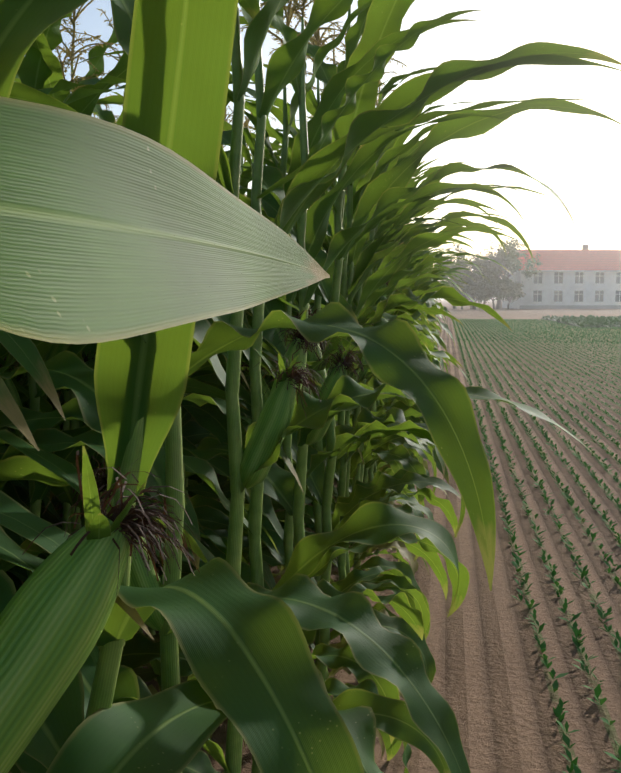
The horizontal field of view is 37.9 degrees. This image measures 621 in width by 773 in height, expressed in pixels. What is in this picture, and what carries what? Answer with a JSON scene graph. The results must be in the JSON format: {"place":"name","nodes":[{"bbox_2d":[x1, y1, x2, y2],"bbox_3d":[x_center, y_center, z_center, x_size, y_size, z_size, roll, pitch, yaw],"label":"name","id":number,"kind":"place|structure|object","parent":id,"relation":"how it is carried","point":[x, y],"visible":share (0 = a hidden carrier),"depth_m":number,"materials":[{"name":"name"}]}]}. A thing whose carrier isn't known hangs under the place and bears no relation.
{"place":"outdoors","nodes":[
{"label":"outdoors","id":0,"kind":"place"},
{"bbox_2d":[8,298,620,772],"bbox_3d":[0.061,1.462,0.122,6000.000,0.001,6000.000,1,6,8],"label":"ground","id":1,"kind":"structure","parent":0,"point":[494,680],"depth_m":4.59,"materials":[{"name":"soil"}]},
{"bbox_2d":[0,558,22,590],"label":"corn plant","id":2,"kind":"object","parent":1,"relation":"on","point":[18,584],"visible":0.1,"depth_m":2.76,"materials":[{"name":"green plant"}]},
{"bbox_2d":[0,377,38,450],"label":"corn plant","id":3,"kind":"object","parent":1,"relation":"on","point":[10,409],"visible":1,"depth_m":0.84,"materials":[{"name":"green plant"}]},
{"bbox_2d":[0,343,61,529],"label":"corn plant","id":4,"kind":"object","parent":1,"relation":"on","point":[47,516],"visible":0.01,"depth_m":3.50,"materials":[{"name":"green plant"}]},
{"bbox_2d":[1,359,63,503],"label":"corn plant","id":5,"kind":"object","parent":1,"relation":"on","point":[20,376],"visible":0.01,"depth_m":4.10,"materials":[{"name":"green plant"}]},
{"bbox_2d":[5,372,61,502],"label":"corn plant","id":6,"kind":"object","parent":1,"relation":"on","point":[22,494],"depth_m":4.38,"materials":[{"name":"green plant"}]},
{"bbox_2d":[18,385,60,402],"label":"corn plant","id":7,"kind":"object","parent":1,"relation":"on","point":[23,397],"visible":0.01,"depth_m":3.50,"materials":[{"name":"green plant"}]},
{"bbox_2d":[22,377,62,516],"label":"corn plant","id":8,"kind":"object","parent":1,"relation":"on","point":[59,511],"visible":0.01,"depth_m":4.09,"materials":[{"name":"green plant"}]},
{"bbox_2d":[23,372,62,507],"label":"corn plant","id":9,"kind":"object","parent":1,"relation":"on","point":[26,481],"visible":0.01,"depth_m":4.58,"materials":[{"name":"green plant"}]},
{"bbox_2d":[0,81,98,772],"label":"corn plant","id":10,"kind":"object","parent":1,"relation":"on","point":[11,551],"visible":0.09,"depth_m":1.48,"materials":[{"name":"green plant"}]},
{"bbox_2d":[0,330,107,772],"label":"corn plant","id":11,"kind":"object","parent":1,"relation":"on","point":[24,352],"visible":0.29,"depth_m":1.35,"materials":[{"name":"green plant"}]},
{"bbox_2d":[0,33,119,534],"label":"corn plant","id":12,"kind":"object","parent":1,"relation":"on","point":[55,65],"visible":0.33,"depth_m":2.64,"materials":[{"name":"green plant"}]},
{"bbox_2d":[0,490,153,639],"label":"corn plant","id":13,"kind":"object","parent":1,"relation":"on","point":[17,518],"visible":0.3,"depth_m":0.94,"materials":[{"name":"green plant"}]},
{"bbox_2d":[0,0,227,772],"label":"corn plant","id":14,"kind":"object","parent":1,"relation":"on","point":[55,614],"visible":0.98,"depth_m":0.74,"materials":[{"name":"green plant"}]},
{"bbox_2d":[0,85,227,571],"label":"corn plant","id":15,"kind":"object","parent":1,"relation":"on","point":[49,440],"visible":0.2,"depth_m":1.90,"materials":[{"name":"green plant"}]},
{"bbox_2d":[56,393,191,502],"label":"corn plant","id":16,"kind":"object","parent":1,"relation":"on","point":[62,398],"depth_m":4.80,"materials":[{"name":"green plant"}]},
{"bbox_2d":[0,75,249,690],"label":"corn plant","id":17,"kind":"object","parent":1,"relation":"on","point":[194,385],"visible":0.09,"depth_m":2.33,"materials":[{"name":"green plant"}]},
{"bbox_2d":[62,114,201,483],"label":"corn plant","id":18,"kind":"object","parent":1,"relation":"on","point":[196,477],"depth_m":4.88,"materials":[{"name":"green plant"}]},
{"bbox_2d":[0,55,294,737],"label":"corn plant","id":19,"kind":"object","parent":1,"relation":"on","point":[202,490],"visible":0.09,"depth_m":2.75,"materials":[{"name":"green plant"}]},
{"bbox_2d":[24,115,281,667],"bbox_3d":[-0.710,0.018,3.554,1.451,2.272,0.701,4,7,38],"label":"corn plant","id":20,"kind":"object","parent":1,"relation":"on","point":[156,637],"visible":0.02,"depth_m":3.41,"materials":[{"name":"green plant"}]},
{"bbox_2d":[19,232,289,574],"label":"corn plant","id":21,"kind":"object","parent":1,"relation":"on","point":[221,478],"visible":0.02,"depth_m":4.35,"materials":[{"name":"green plant"}]},
{"bbox_2d":[0,0,321,694],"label":"corn plant","id":22,"kind":"object","parent":1,"relation":"on","point":[97,63],"visible":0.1,"depth_m":2.90,"materials":[{"name":"green plant"}]},
{"bbox_2d":[11,309,312,634],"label":"corn plant","id":23,"kind":"object","parent":1,"relation":"on","point":[268,576],"visible":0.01,"depth_m":3.57,"materials":[{"name":"green plant"}]},
{"bbox_2d":[0,96,329,343],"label":"corn plant","id":24,"kind":"object","parent":1,"relation":"on","point":[109,231],"visible":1,"depth_m":0.20,"materials":[{"name":"green plant"}]},
{"bbox_2d":[0,11,338,753],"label":"corn plant","id":25,"kind":"object","parent":1,"relation":"on","point":[34,71],"visible":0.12,"depth_m":2.48,"materials":[{"name":"green plant"}]},
{"bbox_2d":[110,94,246,496],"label":"corn plant","id":26,"kind":"object","parent":1,"relation":"on","point":[191,493],"visible":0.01,"depth_m":5.77,"materials":[{"name":"green plant"}]},
{"bbox_2d":[0,8,358,682],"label":"corn plant","id":27,"kind":"object","parent":1,"relation":"on","point":[211,418],"visible":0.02,"depth_m":2.91,"materials":[{"name":"green plant"}]},
{"bbox_2d":[0,0,364,772],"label":"corn plant","id":28,"kind":"object","parent":1,"relation":"on","point":[244,646],"visible":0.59,"depth_m":0.95,"materials":[{"name":"green plant"}]},
{"bbox_2d":[12,91,363,565],"bbox_3d":[-0.631,-0.164,3.960,1.677,2.539,0.703,0,6,-4],"label":"corn plant","id":29,"kind":"object","parent":1,"relation":"on","point":[222,482],"visible":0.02,"depth_m":3.95,"materials":[{"name":"green plant"}]},
{"bbox_2d":[53,109,365,577],"bbox_3d":[-0.529,-0.142,4.529,1.700,2.610,0.683,2,8,-4],"label":"corn plant","id":30,"kind":"object","parent":1,"relation":"on","point":[244,181],"visible":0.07,"depth_m":4.37,"materials":[{"name":"green plant"}]},
{"bbox_2d":[0,0,495,772],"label":"corn plant","id":31,"kind":"object","parent":1,"relation":"on","point":[394,354],"visible":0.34,"depth_m":1.22,"materials":[{"name":"green plant"}]},
{"bbox_2d":[188,106,311,531],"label":"corn plant","id":32,"kind":"object","parent":1,"relation":"on","point":[245,163],"visible":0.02,"depth_m":5.34,"materials":[{"name":"green plant"}]},
{"bbox_2d":[216,130,308,504],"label":"corn plant","id":33,"kind":"object","parent":1,"relation":"on","point":[247,318],"visible":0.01,"depth_m":5.54,"materials":[{"name":"green plant"}]},
{"bbox_2d":[216,113,337,514],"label":"corn plant","id":34,"kind":"object","parent":1,"relation":"on","point":[276,142],"visible":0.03,"depth_m":4.70,"materials":[{"name":"green plant"}]},
{"bbox_2d":[50,0,528,758],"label":"corn plant","id":35,"kind":"object","parent":1,"relation":"on","point":[366,158],"visible":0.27,"depth_m":2.66,"materials":[{"name":"green plant"}]},
{"bbox_2d":[0,0,620,772],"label":"corn plant","id":36,"kind":"object","parent":1,"relation":"on","point":[374,524],"visible":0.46,"depth_m":2.06,"materials":[{"name":"green plant"}]},
{"bbox_2d":[0,0,620,772],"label":"corn plant","id":37,"kind":"object","parent":1,"relation":"on","point":[288,406],"visible":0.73,"depth_m":1.73,"materials":[{"name":"green plant"}]},
{"bbox_2d":[95,5,526,698],"bbox_3d":[-0.069,-0.130,3.291,1.513,2.601,0.680,-1,6,-12],"label":"corn plant","id":38,"kind":"object","parent":1,"relation":"on","point":[383,483],"visible":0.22,"depth_m":3.22,"materials":[{"name":"green plant"}]},
{"bbox_2d":[96,0,575,772],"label":"corn plant","id":39,"kind":"object","parent":1,"relation":"on","point":[284,488],"visible":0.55,"depth_m":2.38,"materials":[{"name":"green plant"}]},
{"bbox_2d":[68,0,620,760],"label":"corn plant","id":40,"kind":"object","parent":1,"relation":"on","point":[376,22],"visible":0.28,"depth_m":2.79,"materials":[{"name":"green plant"}]},
{"bbox_2d":[192,30,501,576],"bbox_3d":[0.094,-0.227,4.004,1.505,2.656,0.670,0,6,3],"label":"corn plant","id":41,"kind":"object","parent":1,"relation":"on","point":[380,444],"visible":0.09,"depth_m":4.15,"materials":[{"name":"green plant"}]},
{"bbox_2d":[181,104,531,640],"bbox_3d":[0.062,-0.061,3.403,1.488,2.395,0.465,0,6,4],"label":"corn plant","id":42,"kind":"object","parent":1,"relation":"on","point":[363,262],"visible":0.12,"depth_m":3.42,"materials":[{"name":"green plant"}]},
{"bbox_2d":[181,22,533,665],"bbox_3d":[0.009,-0.096,3.360,1.527,2.568,0.641,-3,6,-26],"label":"corn plant","id":43,"kind":"object","parent":1,"relation":"on","point":[194,432],"visible":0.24,"depth_m":3.28,"materials":[{"name":"green plant"}]},
{"bbox_2d":[228,85,508,568],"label":"corn plant","id":44,"kind":"object","parent":1,"relation":"on","point":[401,454],"visible":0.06,"depth_m":4.30,"materials":[{"name":"green plant"}]},
{"bbox_2d":[240,177,511,582],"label":"corn plant","id":45,"kind":"object","parent":1,"relation":"on","point":[373,297],"visible":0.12,"depth_m":3.88,"materials":[{"name":"green plant"}]},
{"bbox_2d":[248,79,506,571],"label":"corn plant","id":46,"kind":"object","parent":1,"relation":"on","point":[389,258],"visible":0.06,"depth_m":4.68,"materials":[{"name":"green plant"}]},
{"bbox_2d":[240,106,515,616],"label":"corn plant","id":47,"kind":"object","parent":1,"relation":"on","point":[378,279],"visible":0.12,"depth_m":3.69,"materials":[{"name":"green plant"}]},
{"bbox_2d":[284,174,471,510],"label":"corn plant","id":48,"kind":"object","parent":1,"relation":"on","point":[377,266],"visible":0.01,"depth_m":5.25,"materials":[{"name":"green plant"}]},
{"bbox_2d":[295,221,463,504],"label":"corn plant","id":49,"kind":"object","parent":1,"relation":"on","point":[400,284],"visible":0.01,"depth_m":5.46,"materials":[{"name":"green plant"}]},
{"bbox_2d":[279,126,501,561],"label":"corn plant","id":50,"kind":"object","parent":1,"relation":"on","point":[427,209],"visible":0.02,"depth_m":4.89,"materials":[{"name":"green plant"}]},
{"bbox_2d":[308,204,480,491],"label":"corn plant","id":51,"kind":"object","parent":1,"relation":"on","point":[395,465],"visible":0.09,"depth_m":4.93,"materials":[{"name":"green plant"}]},
{"bbox_2d":[246,71,556,575],"bbox_3d":[0.262,-0.258,4.372,1.766,2.751,0.720,2,7,15],"label":"corn plant","id":52,"kind":"object","parent":1,"relation":"on","point":[408,293],"visible":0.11,"depth_m":4.48,"materials":[{"name":"green plant"}]},
{"bbox_2d":[328,157,475,473],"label":"corn plant","id":53,"kind":"object","parent":1,"relation":"on","point":[390,401],"visible":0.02,"depth_m":6.50,"materials":[{"name":"green plant"}]},
{"bbox_2d":[292,162,520,485],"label":"corn plant","id":54,"kind":"object","parent":1,"relation":"on","point":[413,184],"visible":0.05,"depth_m":5.72,"materials":[{"name":"green plant"}]},
{"bbox_2d":[388,250,435,449],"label":"corn plant","id":55,"kind":"object","parent":1,"relation":"on","point":[419,333],"visible":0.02,"depth_m":7.68,"materials":[{"name":"green plant"}]},
{"bbox_2d":[333,247,492,482],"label":"corn plant","id":56,"kind":"object","parent":1,"relation":"on","point":[412,285],"visible":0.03,"depth_m":6.05,"materials":[{"name":"green plant"}]},
{"bbox_2d":[377,220,456,470],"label":"corn plant","id":57,"kind":"object","parent":1,"relation":"on","point":[420,457],"visible":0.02,"depth_m":6.83,"materials":[{"name":"green plant"}]},
{"bbox_2d":[378,241,463,466],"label":"corn plant","id":58,"kind":"object","parent":1,"relation":"on","point":[424,285],"visible":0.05,"depth_m":7.08,"materials":[{"name":"green plant"}]},
{"bbox_2d":[332,160,513,533],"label":"corn plant","id":59,"kind":"object","parent":1,"relation":"on","point":[405,261],"visible":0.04,"depth_m":5.26,"materials":[{"name":"green plant"}]},
{"bbox_2d":[408,283,446,438],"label":"corn plant","id":60,"kind":"object","parent":1,"relation":"on","point":[418,321],"visible":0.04,"depth_m":8.18,"materials":[{"name":"green plant"}]},
{"bbox_2d":[376,171,482,472],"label":"corn plant","id":61,"kind":"object","parent":1,"relation":"on","point":[415,452],"visible":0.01,"depth_m":6.56,"materials":[{"name":"green plant"}]},
{"bbox_2d":[399,244,459,324],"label":"corn plant","id":62,"kind":"object","parent":1,"relation":"on","point":[425,269],"depth_m":9.90,"materials":[{"name":"green plant"}]},
{"bbox_2d":[416,264,442,332],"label":"corn plant","id":63,"kind":"object","parent":1,"relation":"on","point":[435,265],"visible":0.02,"depth_m":11.50,"materials":[{"name":"green plant"}]},
{"bbox_2d":[379,219,483,405],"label":"corn plant","id":64,"kind":"object","parent":1,"relation":"on","point":[437,256],"visible":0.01,"depth_m":7.95,"materials":[{"name":"green plant"}]},
{"bbox_2d":[406,266,458,340],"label":"corn plant","id":65,"kind":"object","parent":1,"relation":"on","point":[429,287],"visible":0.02,"depth_m":8.02,"materials":[{"name":"green plant"}]},
{"bbox_2d":[385,175,481,470],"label":"corn plant","id":66,"kind":"object","parent":1,"relation":"on","point":[424,463],"visible":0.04,"depth_m":7.37,"materials":[{"name":"green plant"}]},
{"bbox_2d":[400,243,466,329],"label":"corn plant","id":67,"kind":"object","parent":1,"relation":"on","point":[434,280],"visible":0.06,"depth_m":9.70,"materials":[{"name":"green plant"}]},
{"bbox_2d":[384,205,483,403],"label":"corn plant","id":68,"kind":"object","parent":1,"relation":"on","point":[436,362],"visible":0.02,"depth_m":7.11,"materials":[{"name":"green plant"}]},
{"bbox_2d":[402,242,466,365],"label":"corn plant","id":69,"kind":"object","parent":1,"relation":"on","point":[425,279],"visible":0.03,"depth_m":8.23,"materials":[{"name":"green plant"}]},
{"bbox_2d":[410,250,461,351],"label":"corn plant","id":70,"kind":"object","parent":1,"relation":"on","point":[440,342],"visible":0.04,"depth_m":10.99,"materials":[{"name":"green plant"}]},
{"bbox_2d":[405,224,471,365],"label":"corn plant","id":71,"kind":"object","parent":1,"relation":"on","point":[432,278],"visible":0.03,"depth_m":9.27,"materials":[{"name":"green plant"}]},
{"bbox_2d":[412,219,465,348],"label":"corn plant","id":72,"kind":"object","parent":1,"relation":"on","point":[420,332],"depth_m":10.20,"materials":[{"name":"green plant"}]},
{"bbox_2d":[398,218,481,370],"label":"corn plant","id":73,"kind":"object","parent":1,"relation":"on","point":[427,270],"visible":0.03,"depth_m":8.55,"materials":[{"name":"green plant"}]},
{"bbox_2d":[410,253,475,359],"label":"corn plant","id":74,"kind":"object","parent":1,"relation":"on","point":[427,279],"visible":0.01,"depth_m":9.00,"materials":[{"name":"green plant"}]},
{"bbox_2d":[417,181,471,359],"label":"corn plant","id":75,"kind":"object","parent":1,"relation":"on","point":[429,343],"depth_m":8.97,"materials":[{"name":"green plant"}]},
{"bbox_2d":[375,166,517,455],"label":"corn plant","id":76,"kind":"object","parent":1,"relation":"on","point":[440,316],"visible":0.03,"depth_m":6.23,"materials":[{"name":"green plant"}]},
{"bbox_2d":[435,254,460,308],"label":"tree","id":77,"kind":"object","parent":1,"relation":"on","point":[450,266],"visible":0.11,"depth_m":119.87,"materials":[{"name":"green plant"}]},
{"bbox_2d":[441,266,475,309],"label":"tree","id":78,"kind":"object","parent":1,"relation":"on","point":[464,278],"visible":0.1,"depth_m":112.26,"materials":[{"name":"green plant"}]},
{"bbox_2d":[434,243,499,308],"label":"tree","id":79,"kind":"object","parent":1,"relation":"on","point":[483,264],"visible":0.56,"depth_m":113.74,"materials":[{"name":"green plant"}]},
{"bbox_2d":[456,279,494,309],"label":"tree","id":80,"kind":"object","parent":1,"relation":"on","point":[475,292],"visible":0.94,"depth_m":110.66,"materials":[{"name":"green plant"}]},
{"bbox_2d":[454,265,509,304],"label":"tree","id":81,"kind":"object","parent":1,"relation":"on","point":[497,283],"visible":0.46,"depth_m":112.03,"materials":[{"name":"green plant"}]},
{"bbox_2d":[489,275,516,308],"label":"tree","id":82,"kind":"object","parent":1,"relation":"on","point":[492,299],"visible":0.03,"depth_m":115.22,"materials":[{"name":"plant"}]},
{"bbox_2d":[471,237,540,308],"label":"tree","id":83,"kind":"object","parent":1,"relation":"on","point":[510,259],"visible":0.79,"depth_m":115.33,"materials":[{"name":"green plant"}]},
{"bbox_2d":[499,278,525,308],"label":"tree","id":84,"kind":"object","parent":1,"relation":"on","point":[511,289],"visible":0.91,"depth_m":112.79,"materials":[{"name":"green plant"}]},
{"bbox_2d":[452,319,620,772],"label":"seedling rows","id":85,"kind":"object","parent":1,"relation":"on","point":[558,710],"visible":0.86,"depth_m":9.64,"materials":[{"name":"green plant"}]},
{"bbox_2d":[542,314,620,327],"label":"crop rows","id":86,"kind":"object","parent":1,"relation":"on","point":[582,321],"visible":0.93,"depth_m":49.62,"materials":[{"name":"green plant"}]},
{"bbox_2d":[24,0,620,297],"label":"sky","id":87,"kind":"structure","parent":0,"point":[578,156],"materials":[{"name":"white"}]},
{"bbox_2d":[502,244,620,308],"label":"farm building","id":88,"kind":"structure","parent":0,"point":[585,277],"depth_m":120.31,"materials":[{"name":"paint"}]}
]}

